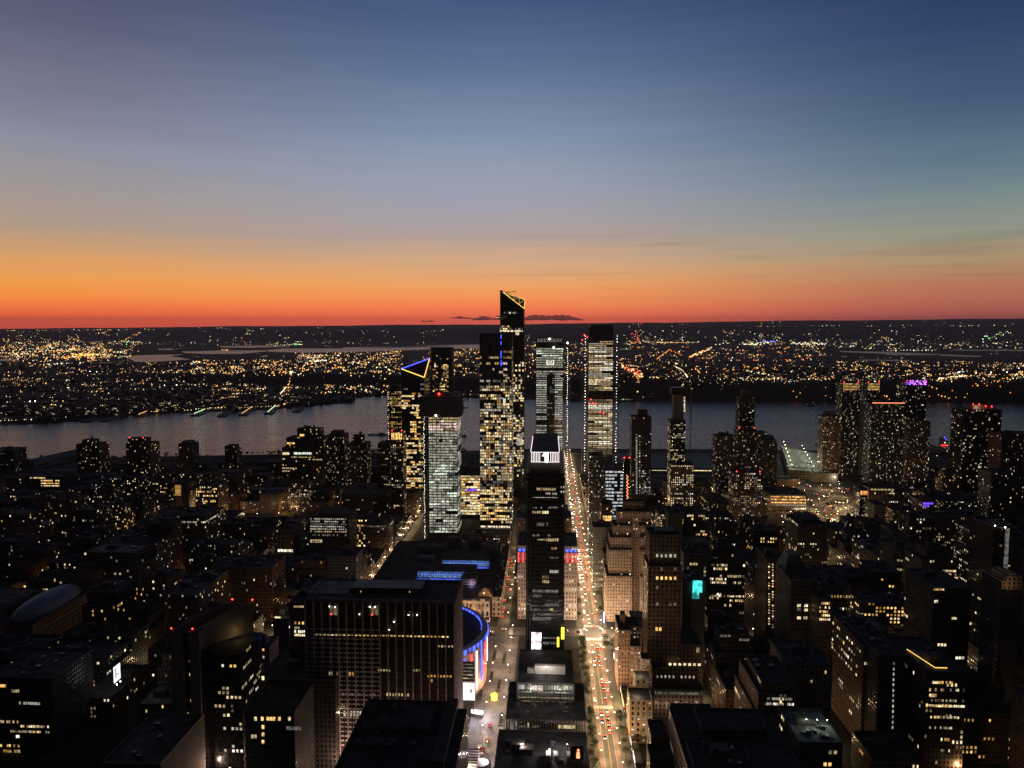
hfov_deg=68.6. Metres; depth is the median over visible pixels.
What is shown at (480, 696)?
planter
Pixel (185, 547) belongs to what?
brick building
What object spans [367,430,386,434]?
boat
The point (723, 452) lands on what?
apartment tower
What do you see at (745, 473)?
lit window
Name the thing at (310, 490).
lit window
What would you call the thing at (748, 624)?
road
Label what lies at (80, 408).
waterfront block
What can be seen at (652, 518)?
brown building
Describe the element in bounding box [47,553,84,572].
dark building
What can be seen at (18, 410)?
waterfront block
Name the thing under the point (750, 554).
dark building
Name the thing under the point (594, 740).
street tree
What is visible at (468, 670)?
billboard
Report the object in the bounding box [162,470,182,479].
dark building
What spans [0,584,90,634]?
sports bubble
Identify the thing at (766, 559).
apartment slab
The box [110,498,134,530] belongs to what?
brown building
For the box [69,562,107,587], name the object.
tan building
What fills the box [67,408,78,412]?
waterfront block
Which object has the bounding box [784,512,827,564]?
apartment block
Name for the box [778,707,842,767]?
office building
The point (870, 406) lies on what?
lit window
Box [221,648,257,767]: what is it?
lit window
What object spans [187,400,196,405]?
waterfront block
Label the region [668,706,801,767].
building
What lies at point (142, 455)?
apartment tower
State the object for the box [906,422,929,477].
lit window
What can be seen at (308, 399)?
waterfront block
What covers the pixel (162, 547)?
tan building
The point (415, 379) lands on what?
office tower
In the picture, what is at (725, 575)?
loft block
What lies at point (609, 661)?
pavement
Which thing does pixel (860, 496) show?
narrow tower
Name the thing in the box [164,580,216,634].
brick building
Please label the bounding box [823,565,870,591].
loft building
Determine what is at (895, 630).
grey building
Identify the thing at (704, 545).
brick building
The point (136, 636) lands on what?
dark building
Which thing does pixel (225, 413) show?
pier
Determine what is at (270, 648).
office building
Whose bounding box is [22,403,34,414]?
waterfront block
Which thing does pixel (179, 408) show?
waterfront block
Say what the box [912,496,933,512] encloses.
office block
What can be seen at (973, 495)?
tan building
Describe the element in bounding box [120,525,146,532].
brick building
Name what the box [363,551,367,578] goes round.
brick building
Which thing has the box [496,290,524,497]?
skyscraper
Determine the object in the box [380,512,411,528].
brown building
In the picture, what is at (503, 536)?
brick building
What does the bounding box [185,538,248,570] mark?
tan building
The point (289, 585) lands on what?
loft building
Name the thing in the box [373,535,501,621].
station hall
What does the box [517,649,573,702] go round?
podium block
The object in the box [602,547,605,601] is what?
loft building
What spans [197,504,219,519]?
grey building
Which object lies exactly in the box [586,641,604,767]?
bus lane
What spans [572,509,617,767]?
road markings
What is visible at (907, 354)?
marsh water
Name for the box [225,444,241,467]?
apartment tower
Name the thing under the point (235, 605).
tan building
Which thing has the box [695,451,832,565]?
road
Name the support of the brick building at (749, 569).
on the ground at (96, 744)
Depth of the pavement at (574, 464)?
1718.18 m
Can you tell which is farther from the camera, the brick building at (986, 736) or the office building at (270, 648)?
the office building at (270, 648)
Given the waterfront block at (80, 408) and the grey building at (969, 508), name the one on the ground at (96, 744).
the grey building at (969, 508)
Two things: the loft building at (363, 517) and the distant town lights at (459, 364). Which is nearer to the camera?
the loft building at (363, 517)
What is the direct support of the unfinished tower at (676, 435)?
on the ground at (96, 744)
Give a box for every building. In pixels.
[0,508,43,541]
[0,533,39,556]
[0,556,46,577]
[0,575,29,587]
[0,633,61,649]
[0,648,30,664]
[0,648,93,753]
[7,487,48,500]
[21,541,67,561]
[23,569,68,589]
[37,490,67,518]
[42,519,49,540]
[45,533,64,540]
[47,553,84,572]
[49,492,90,533]
[51,572,71,587]
[54,637,132,686]
[62,620,150,663]
[65,526,90,544]
[68,530,103,552]
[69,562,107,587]
[73,501,114,531]
[77,485,100,503]
[79,543,155,580]
[82,578,140,621]
[87,524,113,539]
[90,664,149,722]
[91,481,107,486]
[94,483,123,503]
[101,533,173,568]
[102,713,205,767]
[106,474,150,495]
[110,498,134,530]
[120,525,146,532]
[121,499,161,514]
[121,601,165,645]
[124,492,153,521]
[135,515,155,526]
[137,581,144,601]
[138,685,172,722]
[142,565,183,601]
[145,513,177,522]
[146,514,182,568]
[148,635,170,676]
[151,478,178,500]
[156,505,219,544]
[157,505,175,513]
[157,647,171,684]
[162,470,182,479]
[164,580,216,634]
[170,478,196,506]
[181,470,202,484]
[183,544,188,559]
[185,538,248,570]
[187,569,231,603]
[189,553,220,575]
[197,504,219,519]
[212,551,285,620]
[213,603,243,607]
[217,506,226,521]
[220,518,251,537]
[224,471,246,507]
[228,490,239,509]
[244,646,339,767]
[245,525,276,554]
[246,541,256,554]
[247,484,257,496]
[249,485,290,506]
[253,516,280,537]
[253,612,263,632]
[254,547,268,554]
[261,478,303,489]
[262,634,278,666]
[272,515,305,526]
[273,603,289,652]
[285,577,311,604]
[286,556,303,560]
[286,561,300,581]
[286,582,295,596]
[289,480,312,511]
[298,552,329,579]
[304,519,308,530]
[327,546,362,578]
[357,511,379,546]
[358,547,385,565]
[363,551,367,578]
[365,514,393,558]
[367,552,373,578]
[372,557,380,575]
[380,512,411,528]
[380,514,408,537]
[393,518,402,546]
[406,488,422,508]
[406,489,419,518]
[462,528,510,545]
[514,564,517,592]
[516,510,570,562]
[520,504,568,509]
[582,481,587,495]
[585,485,587,511]
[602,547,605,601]
[614,611,640,689]
[627,652,652,742]
[649,505,660,510]
[651,511,654,525]
[668,706,801,767]
[670,703,710,706]
[671,502,683,507]
[679,506,706,536]
[682,536,709,544]
[692,541,709,548]
[700,492,725,511]
[703,637,714,685]
[704,510,734,520]
[704,609,735,637]
[705,522,713,536]
[706,498,730,511]
[708,621,754,701]
[710,517,737,540]
[715,534,745,550]
[715,668,738,707]
[734,514,761,535]
[734,547,745,551]
[734,653,795,724]
[739,549,781,557]
[744,558,754,614]
[746,523,779,551]
[749,575,754,621]
[750,635,777,654]
[770,640,832,723]
[774,525,784,552]
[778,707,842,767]
[804,565,821,576]
[810,563,828,566]
[812,564,857,576]
[815,575,850,615]
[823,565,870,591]
[825,519,844,552]
[828,543,837,564]
[836,513,861,528]
[837,526,866,564]
[843,548,851,564]
[848,614,888,637]
[850,592,904,625]
[851,536,878,567]
[851,730,919,767]
[854,515,886,529]
[858,560,903,592]
[864,525,879,538]
[865,547,877,559]
[878,539,915,581]
[880,520,897,539]
[884,625,902,635]
[886,505,915,522]
[894,508,934,543]
[904,494,909,502]
[904,494,939,510]
[912,488,956,494]
[917,488,944,495]
[926,510,968,551]
[927,494,972,499]
[934,467,960,491]
[935,497,976,508]
[954,661,992,700]
[955,510,984,521]
[957,490,976,500]
[960,507,976,511]
[962,700,1011,763]
[967,623,1023,671]
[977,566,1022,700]
[1016,566,1021,575]
[1017,545,1022,565]
[1018,531,1023,548]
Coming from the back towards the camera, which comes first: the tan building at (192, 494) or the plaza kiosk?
the tan building at (192, 494)
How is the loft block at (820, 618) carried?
on the ground at (96, 744)
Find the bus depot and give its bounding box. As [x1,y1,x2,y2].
[781,446,832,478]
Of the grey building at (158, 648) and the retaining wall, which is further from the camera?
the retaining wall
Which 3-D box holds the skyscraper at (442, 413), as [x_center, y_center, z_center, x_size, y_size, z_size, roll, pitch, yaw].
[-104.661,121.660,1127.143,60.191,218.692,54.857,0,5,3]
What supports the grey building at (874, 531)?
on the ground at (96, 744)
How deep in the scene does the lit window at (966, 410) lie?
1374.26 m
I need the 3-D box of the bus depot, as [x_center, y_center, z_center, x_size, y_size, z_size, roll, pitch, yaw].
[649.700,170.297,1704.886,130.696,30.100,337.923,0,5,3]
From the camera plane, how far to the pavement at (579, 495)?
1449.44 m
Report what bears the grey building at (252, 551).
on the ground at (96, 744)
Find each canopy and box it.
[471,709,482,718]
[477,758,488,767]
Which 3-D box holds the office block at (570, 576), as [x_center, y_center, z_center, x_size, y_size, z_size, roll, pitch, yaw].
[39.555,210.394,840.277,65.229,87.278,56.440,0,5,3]
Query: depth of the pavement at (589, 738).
627.08 m
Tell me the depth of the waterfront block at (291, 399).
3036.30 m
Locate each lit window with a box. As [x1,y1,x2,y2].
[184,514,218,537]
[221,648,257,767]
[290,490,312,510]
[357,514,379,545]
[388,392,400,433]
[391,434,405,509]
[667,423,684,479]
[667,465,692,505]
[728,473,761,515]
[835,383,859,470]
[850,595,903,622]
[862,406,903,481]
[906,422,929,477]
[953,410,996,479]
[954,523,967,580]
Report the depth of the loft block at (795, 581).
654.33 m
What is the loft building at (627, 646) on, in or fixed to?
on the ground at (96, 744)
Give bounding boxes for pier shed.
[26,449,75,468]
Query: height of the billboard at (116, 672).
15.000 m
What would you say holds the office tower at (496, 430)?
on the ground at (96, 744)
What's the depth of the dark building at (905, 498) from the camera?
1326.04 m
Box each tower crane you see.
[432,371,447,394]
[684,370,693,460]
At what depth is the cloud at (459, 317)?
41911.60 m
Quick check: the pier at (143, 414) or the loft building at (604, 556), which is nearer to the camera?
the loft building at (604, 556)
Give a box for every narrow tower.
[622,456,629,498]
[853,484,867,517]
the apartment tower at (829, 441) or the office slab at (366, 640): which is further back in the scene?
the apartment tower at (829, 441)
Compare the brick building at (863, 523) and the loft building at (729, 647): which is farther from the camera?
the brick building at (863, 523)
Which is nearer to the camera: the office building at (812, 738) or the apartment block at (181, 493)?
the office building at (812, 738)
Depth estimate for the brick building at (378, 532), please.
1024.66 m
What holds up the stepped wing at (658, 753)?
on the ground at (96, 744)
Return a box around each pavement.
[565,476,568,503]
[570,454,576,473]
[574,476,582,503]
[576,576,583,627]
[578,637,599,767]
[579,507,591,549]
[588,555,606,627]
[602,637,633,767]
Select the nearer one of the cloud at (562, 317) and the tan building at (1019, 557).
the tan building at (1019, 557)
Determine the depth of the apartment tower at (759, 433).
1413.64 m
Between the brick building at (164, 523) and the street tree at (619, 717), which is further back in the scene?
the brick building at (164, 523)
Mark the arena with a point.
(475, 635)
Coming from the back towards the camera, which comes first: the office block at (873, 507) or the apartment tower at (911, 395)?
the apartment tower at (911, 395)
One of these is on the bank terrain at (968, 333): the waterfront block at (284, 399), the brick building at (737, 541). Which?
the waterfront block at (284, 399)
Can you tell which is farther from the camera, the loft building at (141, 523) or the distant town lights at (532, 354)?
the distant town lights at (532, 354)
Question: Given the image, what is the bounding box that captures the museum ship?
[930,433,949,455]
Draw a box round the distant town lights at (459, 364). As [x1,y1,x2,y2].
[3,332,1020,405]
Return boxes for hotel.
[335,698,467,767]
[604,499,651,621]
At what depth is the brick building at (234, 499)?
1292.01 m
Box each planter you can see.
[477,690,482,701]
[489,671,493,681]
[492,649,496,658]
[496,680,500,690]
[498,713,502,725]
[502,652,505,662]
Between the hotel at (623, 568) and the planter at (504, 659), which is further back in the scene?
the hotel at (623, 568)
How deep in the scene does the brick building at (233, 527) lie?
1014.31 m
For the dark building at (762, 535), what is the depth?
935.72 m
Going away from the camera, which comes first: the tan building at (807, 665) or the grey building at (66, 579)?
the tan building at (807, 665)
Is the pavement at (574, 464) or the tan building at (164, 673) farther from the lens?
the pavement at (574, 464)
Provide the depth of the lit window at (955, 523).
821.61 m
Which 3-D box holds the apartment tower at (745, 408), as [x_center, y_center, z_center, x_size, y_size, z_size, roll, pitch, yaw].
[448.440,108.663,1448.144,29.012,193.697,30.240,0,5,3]
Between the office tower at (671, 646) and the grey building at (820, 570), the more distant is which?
the grey building at (820, 570)
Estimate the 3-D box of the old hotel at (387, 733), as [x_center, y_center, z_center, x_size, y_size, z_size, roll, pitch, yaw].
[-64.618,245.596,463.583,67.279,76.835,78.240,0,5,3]
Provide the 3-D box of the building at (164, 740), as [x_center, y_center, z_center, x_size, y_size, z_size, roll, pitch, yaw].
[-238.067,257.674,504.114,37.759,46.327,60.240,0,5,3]
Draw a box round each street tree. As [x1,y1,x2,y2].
[579,663,589,670]
[587,723,596,738]
[588,729,596,737]
[589,742,596,751]
[589,754,601,765]
[591,737,598,747]
[603,639,610,649]
[614,712,626,725]
[618,724,625,732]
[620,744,631,754]
[624,759,632,767]
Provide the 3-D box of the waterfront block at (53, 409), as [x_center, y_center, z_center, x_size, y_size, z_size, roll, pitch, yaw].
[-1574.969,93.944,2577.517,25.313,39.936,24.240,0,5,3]
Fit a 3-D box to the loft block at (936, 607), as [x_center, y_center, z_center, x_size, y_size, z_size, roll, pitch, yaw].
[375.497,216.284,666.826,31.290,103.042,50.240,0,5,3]
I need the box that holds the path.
[482,730,494,767]
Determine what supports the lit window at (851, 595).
in the dark building at (885, 608)
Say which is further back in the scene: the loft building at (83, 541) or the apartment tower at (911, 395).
the apartment tower at (911, 395)
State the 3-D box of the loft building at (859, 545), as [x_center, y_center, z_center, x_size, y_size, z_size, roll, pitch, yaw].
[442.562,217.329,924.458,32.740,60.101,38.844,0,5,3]
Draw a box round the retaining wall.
[767,510,826,521]
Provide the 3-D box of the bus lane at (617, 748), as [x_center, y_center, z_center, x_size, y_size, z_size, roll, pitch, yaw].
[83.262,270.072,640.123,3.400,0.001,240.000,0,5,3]
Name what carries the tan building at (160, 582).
on the ground at (96, 744)
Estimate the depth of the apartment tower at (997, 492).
1114.18 m
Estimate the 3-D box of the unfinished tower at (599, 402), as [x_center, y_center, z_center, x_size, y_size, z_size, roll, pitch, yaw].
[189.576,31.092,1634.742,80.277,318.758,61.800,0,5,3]
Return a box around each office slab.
[303,579,462,755]
[846,621,904,735]
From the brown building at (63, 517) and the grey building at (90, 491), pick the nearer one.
the brown building at (63, 517)
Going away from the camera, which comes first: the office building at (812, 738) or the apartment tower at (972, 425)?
the office building at (812, 738)
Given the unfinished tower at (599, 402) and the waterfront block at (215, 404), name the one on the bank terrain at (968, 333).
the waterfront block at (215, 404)
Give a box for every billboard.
[113,663,120,684]
[463,661,474,680]
[463,681,474,716]
[570,745,583,763]
[692,580,701,598]
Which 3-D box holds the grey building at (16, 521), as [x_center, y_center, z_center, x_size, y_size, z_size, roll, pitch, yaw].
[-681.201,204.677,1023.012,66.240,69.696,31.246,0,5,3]
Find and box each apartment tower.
[0,446,26,471]
[76,436,109,471]
[126,437,160,474]
[170,599,262,767]
[178,440,199,471]
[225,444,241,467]
[282,425,327,484]
[327,429,348,484]
[348,431,371,486]
[377,440,391,487]
[387,384,401,440]
[391,429,406,512]
[430,347,453,391]
[588,451,603,545]
[629,409,651,498]
[711,431,735,492]
[733,426,755,468]
[735,390,754,427]
[755,430,767,468]
[757,434,777,486]
[817,411,841,479]
[835,382,859,475]
[860,382,879,404]
[861,402,904,486]
[896,380,926,419]
[902,419,930,487]
[949,404,1001,491]
[976,467,1018,525]
[987,430,1023,506]
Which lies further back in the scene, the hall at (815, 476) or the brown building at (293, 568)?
the hall at (815, 476)
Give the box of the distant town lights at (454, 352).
[0,323,1022,412]
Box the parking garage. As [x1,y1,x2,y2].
[762,487,805,510]
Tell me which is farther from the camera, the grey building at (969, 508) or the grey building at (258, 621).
the grey building at (969, 508)
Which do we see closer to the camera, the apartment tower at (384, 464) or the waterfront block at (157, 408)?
the apartment tower at (384, 464)
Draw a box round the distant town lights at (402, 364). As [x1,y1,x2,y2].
[0,324,1023,411]
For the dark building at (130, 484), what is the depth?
1294.21 m
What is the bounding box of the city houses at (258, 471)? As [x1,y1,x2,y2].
[0,457,1023,767]
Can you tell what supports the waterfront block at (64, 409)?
on the bank terrain at (968, 333)
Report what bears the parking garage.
on the ground at (96, 744)
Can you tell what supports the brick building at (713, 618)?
on the ground at (96, 744)
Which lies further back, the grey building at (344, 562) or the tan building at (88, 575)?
the grey building at (344, 562)
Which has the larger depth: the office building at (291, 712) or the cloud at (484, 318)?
the cloud at (484, 318)
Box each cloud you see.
[453,316,471,318]
[471,316,498,319]
[525,314,583,320]
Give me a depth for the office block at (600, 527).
895.77 m
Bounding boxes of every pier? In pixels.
[80,418,97,421]
[100,415,123,421]
[135,412,151,416]
[190,409,208,415]
[217,410,233,416]
[238,407,254,415]
[264,406,278,413]
[292,406,304,411]
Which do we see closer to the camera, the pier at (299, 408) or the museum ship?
the museum ship
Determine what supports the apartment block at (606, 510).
on the ground at (96, 744)
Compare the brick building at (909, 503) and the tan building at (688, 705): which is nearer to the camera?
the tan building at (688, 705)
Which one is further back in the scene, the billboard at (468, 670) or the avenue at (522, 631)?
the avenue at (522, 631)
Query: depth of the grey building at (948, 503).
1202.30 m
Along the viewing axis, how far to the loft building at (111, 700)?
624.48 m
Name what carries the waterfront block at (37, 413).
on the bank terrain at (968, 333)
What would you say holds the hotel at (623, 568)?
on the ground at (96, 744)
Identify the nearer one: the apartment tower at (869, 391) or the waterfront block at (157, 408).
the apartment tower at (869, 391)
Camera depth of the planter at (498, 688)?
663.70 m
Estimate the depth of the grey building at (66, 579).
866.40 m
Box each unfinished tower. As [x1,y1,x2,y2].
[536,337,570,482]
[581,325,619,471]
[667,387,686,479]
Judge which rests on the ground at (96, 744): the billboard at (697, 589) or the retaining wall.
the retaining wall
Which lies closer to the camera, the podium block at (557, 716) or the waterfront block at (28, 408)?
the podium block at (557, 716)
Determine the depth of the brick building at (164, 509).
1170.60 m
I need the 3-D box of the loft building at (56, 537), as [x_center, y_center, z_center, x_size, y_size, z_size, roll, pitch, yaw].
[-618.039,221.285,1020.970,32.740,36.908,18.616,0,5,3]
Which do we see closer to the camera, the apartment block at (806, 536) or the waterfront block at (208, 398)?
the apartment block at (806, 536)
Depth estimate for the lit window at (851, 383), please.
1580.60 m
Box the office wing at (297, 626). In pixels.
[289,578,325,659]
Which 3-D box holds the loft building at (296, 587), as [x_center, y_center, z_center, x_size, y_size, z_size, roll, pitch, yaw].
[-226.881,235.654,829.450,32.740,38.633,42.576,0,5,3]
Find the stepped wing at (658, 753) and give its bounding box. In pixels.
[645,719,671,767]
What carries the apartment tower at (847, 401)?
on the ground at (96, 744)
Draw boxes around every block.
[16,407,21,412]
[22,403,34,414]
[30,472,72,490]
[32,410,49,418]
[47,405,58,414]
[51,415,62,419]
[60,406,74,413]
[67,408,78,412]
[75,406,84,410]
[84,407,100,415]
[107,404,122,414]
[123,404,129,412]
[129,403,142,411]
[135,396,150,406]
[143,401,158,407]
[152,406,161,411]
[158,404,170,410]
[164,397,173,405]
[174,405,186,410]
[174,480,188,506]
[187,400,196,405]
[195,481,228,509]
[196,396,203,403]
[203,394,215,404]
[210,402,220,406]
[225,400,238,408]
[238,395,249,405]
[246,400,258,405]
[261,398,270,404]
[270,400,281,404]
[279,396,289,402]
[289,397,298,401]
[290,392,302,397]
[299,396,312,403]
[309,507,357,551]
[461,458,479,518]
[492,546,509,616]
[494,729,589,767]
[505,681,586,733]
[517,531,577,619]
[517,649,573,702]
[592,519,610,592]
[600,497,612,524]
[603,463,623,518]
[629,611,642,651]
[655,508,665,525]
[664,507,682,544]
[667,460,693,505]
[681,543,706,604]
[681,570,704,685]
[703,537,745,625]
[728,468,762,523]
[774,550,817,640]
[776,476,799,485]
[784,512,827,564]
[809,586,832,661]
[831,603,866,734]
[859,483,904,505]
[865,499,885,520]
[888,636,966,767]
[902,537,958,592]
[903,568,970,663]
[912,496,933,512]
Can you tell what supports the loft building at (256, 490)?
on the ground at (96, 744)
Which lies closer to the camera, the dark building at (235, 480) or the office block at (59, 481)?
the dark building at (235, 480)
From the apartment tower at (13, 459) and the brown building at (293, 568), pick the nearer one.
the brown building at (293, 568)
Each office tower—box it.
[401,358,429,487]
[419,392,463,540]
[479,333,512,540]
[526,434,564,649]
[642,526,703,716]
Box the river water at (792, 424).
[0,395,1023,458]
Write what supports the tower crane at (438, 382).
on the skyscraper at (442, 413)
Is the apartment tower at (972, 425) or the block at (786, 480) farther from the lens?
the block at (786, 480)
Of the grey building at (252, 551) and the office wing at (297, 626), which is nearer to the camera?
the office wing at (297, 626)
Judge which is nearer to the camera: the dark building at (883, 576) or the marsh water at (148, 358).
the dark building at (883, 576)
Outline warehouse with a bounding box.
[341,482,391,512]
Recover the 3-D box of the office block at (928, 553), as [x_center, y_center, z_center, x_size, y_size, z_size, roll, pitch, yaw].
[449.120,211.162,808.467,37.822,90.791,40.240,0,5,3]
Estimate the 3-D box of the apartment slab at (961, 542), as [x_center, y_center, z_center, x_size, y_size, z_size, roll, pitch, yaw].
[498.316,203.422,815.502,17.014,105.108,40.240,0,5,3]
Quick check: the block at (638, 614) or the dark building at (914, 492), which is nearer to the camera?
the block at (638, 614)
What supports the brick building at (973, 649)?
on the ground at (96, 744)
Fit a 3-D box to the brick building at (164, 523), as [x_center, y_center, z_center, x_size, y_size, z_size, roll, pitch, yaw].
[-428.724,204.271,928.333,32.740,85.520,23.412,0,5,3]
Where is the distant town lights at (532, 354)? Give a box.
[4,326,1016,420]
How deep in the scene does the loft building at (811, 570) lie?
794.01 m
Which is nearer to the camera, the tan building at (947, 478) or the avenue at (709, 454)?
the tan building at (947, 478)
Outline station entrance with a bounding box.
[468,748,479,767]
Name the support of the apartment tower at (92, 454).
on the ground at (96, 744)
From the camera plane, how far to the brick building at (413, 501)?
1238.95 m
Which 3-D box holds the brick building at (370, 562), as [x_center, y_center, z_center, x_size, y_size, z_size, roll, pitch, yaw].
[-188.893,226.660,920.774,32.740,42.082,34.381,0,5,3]
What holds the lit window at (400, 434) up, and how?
in the apartment tower at (398, 466)
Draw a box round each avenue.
[23,469,861,478]
[264,622,752,636]
[301,547,827,558]
[336,502,1023,511]
[461,452,948,456]
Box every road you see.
[29,504,341,767]
[45,462,76,471]
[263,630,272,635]
[275,506,289,516]
[403,453,465,540]
[460,518,472,535]
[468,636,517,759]
[496,454,528,635]
[564,454,622,767]
[651,477,851,767]
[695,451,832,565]
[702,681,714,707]
[765,480,853,525]
[841,478,857,484]
[928,481,1023,521]
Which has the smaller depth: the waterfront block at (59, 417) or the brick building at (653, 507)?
the brick building at (653, 507)
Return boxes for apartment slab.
[753,547,780,635]
[953,522,970,584]
[968,516,1018,624]
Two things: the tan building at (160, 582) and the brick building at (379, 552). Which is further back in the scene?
the brick building at (379, 552)
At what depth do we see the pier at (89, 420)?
2506.31 m
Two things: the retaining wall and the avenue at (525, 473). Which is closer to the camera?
the retaining wall
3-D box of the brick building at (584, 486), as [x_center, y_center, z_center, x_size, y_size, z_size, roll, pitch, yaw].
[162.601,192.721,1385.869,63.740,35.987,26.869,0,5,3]
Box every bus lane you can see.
[577,555,586,623]
[585,556,598,623]
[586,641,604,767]
[599,642,622,767]
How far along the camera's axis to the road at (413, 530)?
1180.27 m
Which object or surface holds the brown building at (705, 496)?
on the ground at (96, 744)
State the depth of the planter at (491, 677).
680.37 m
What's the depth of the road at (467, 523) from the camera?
1203.86 m
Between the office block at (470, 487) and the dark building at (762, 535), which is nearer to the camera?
the dark building at (762, 535)
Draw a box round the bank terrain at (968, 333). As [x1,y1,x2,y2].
[0,319,1023,424]
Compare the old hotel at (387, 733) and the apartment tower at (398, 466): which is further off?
the apartment tower at (398, 466)
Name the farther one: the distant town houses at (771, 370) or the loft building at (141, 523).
the distant town houses at (771, 370)
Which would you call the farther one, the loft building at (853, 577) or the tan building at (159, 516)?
the tan building at (159, 516)
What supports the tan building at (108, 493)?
on the ground at (96, 744)
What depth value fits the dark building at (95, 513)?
1037.02 m
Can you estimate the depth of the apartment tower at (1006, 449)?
1315.01 m
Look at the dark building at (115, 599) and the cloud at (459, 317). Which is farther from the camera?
the cloud at (459, 317)
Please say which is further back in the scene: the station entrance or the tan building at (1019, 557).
the tan building at (1019, 557)
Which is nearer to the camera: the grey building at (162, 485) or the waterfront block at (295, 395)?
the grey building at (162, 485)
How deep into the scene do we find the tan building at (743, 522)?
1009.79 m
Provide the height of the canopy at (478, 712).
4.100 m
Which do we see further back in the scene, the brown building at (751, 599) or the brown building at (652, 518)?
the brown building at (652, 518)
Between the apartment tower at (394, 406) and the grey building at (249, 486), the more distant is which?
the apartment tower at (394, 406)
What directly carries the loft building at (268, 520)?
on the ground at (96, 744)
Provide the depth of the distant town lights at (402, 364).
6376.39 m
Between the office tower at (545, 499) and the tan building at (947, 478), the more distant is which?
the tan building at (947, 478)
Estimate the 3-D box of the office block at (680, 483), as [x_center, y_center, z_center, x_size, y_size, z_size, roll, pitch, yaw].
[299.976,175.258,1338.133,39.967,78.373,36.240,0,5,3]
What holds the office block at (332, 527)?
on the ground at (96, 744)
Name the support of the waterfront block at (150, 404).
on the bank terrain at (968, 333)
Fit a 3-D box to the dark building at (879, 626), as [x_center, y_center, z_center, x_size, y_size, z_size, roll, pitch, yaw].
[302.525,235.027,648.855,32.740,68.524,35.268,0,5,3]
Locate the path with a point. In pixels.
(489, 753)
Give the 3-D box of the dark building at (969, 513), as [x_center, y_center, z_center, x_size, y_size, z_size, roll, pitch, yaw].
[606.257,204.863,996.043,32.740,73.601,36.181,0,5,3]
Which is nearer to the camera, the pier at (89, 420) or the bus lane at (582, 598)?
the bus lane at (582, 598)
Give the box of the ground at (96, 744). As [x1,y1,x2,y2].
[0,448,1023,767]
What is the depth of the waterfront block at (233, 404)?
2811.52 m
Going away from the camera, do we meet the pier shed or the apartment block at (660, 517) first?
the apartment block at (660, 517)
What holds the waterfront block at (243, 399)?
on the bank terrain at (968, 333)
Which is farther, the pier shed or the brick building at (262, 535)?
the pier shed
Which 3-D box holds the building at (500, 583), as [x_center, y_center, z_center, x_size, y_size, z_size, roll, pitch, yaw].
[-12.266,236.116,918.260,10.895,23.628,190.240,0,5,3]
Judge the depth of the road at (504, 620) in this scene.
922.74 m
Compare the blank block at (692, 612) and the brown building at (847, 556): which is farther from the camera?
the brown building at (847, 556)
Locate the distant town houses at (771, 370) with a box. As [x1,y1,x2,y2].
[0,359,1023,421]
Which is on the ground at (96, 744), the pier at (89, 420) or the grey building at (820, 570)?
the grey building at (820, 570)
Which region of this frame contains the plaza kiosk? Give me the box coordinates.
[491,692,497,700]
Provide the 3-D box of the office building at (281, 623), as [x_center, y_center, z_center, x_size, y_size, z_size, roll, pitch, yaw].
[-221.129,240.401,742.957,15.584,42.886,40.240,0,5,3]
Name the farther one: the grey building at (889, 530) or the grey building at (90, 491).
the grey building at (90, 491)
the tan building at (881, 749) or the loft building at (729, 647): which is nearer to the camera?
the tan building at (881, 749)
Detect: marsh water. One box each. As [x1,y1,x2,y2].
[0,359,18,360]
[127,354,189,361]
[183,350,266,353]
[219,345,291,347]
[267,345,478,352]
[341,345,447,347]
[840,351,980,356]
[858,359,909,360]
[886,354,938,355]
[955,350,1023,350]
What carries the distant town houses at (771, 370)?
on the bank terrain at (968, 333)
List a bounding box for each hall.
[277,524,304,554]
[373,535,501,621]
[612,452,711,470]
[805,468,837,481]
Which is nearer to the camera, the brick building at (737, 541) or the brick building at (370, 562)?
the brick building at (370, 562)
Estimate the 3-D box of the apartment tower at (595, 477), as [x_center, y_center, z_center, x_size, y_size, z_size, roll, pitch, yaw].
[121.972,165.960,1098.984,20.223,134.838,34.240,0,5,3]
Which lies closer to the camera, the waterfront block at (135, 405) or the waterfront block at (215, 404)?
the waterfront block at (135, 405)
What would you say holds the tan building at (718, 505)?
on the ground at (96, 744)
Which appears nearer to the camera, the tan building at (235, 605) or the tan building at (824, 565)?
the tan building at (235, 605)
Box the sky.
[0,0,1023,328]
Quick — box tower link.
[857,405,863,474]
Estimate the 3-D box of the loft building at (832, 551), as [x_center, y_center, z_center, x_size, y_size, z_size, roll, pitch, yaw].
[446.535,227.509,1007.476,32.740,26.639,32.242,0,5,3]
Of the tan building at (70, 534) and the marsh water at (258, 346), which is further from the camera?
the marsh water at (258, 346)
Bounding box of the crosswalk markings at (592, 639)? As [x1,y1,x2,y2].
[510,549,612,708]
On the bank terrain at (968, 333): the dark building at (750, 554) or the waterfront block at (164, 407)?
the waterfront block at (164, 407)
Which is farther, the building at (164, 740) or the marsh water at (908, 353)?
the marsh water at (908, 353)
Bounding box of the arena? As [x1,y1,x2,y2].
[463,606,488,700]
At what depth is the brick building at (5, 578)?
895.79 m
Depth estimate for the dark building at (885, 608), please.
725.50 m
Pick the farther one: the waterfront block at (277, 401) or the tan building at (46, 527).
the waterfront block at (277, 401)
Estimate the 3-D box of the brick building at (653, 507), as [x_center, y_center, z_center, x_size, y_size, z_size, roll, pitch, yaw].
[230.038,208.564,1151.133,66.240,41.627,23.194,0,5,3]
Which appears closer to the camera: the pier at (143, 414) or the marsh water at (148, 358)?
the pier at (143, 414)

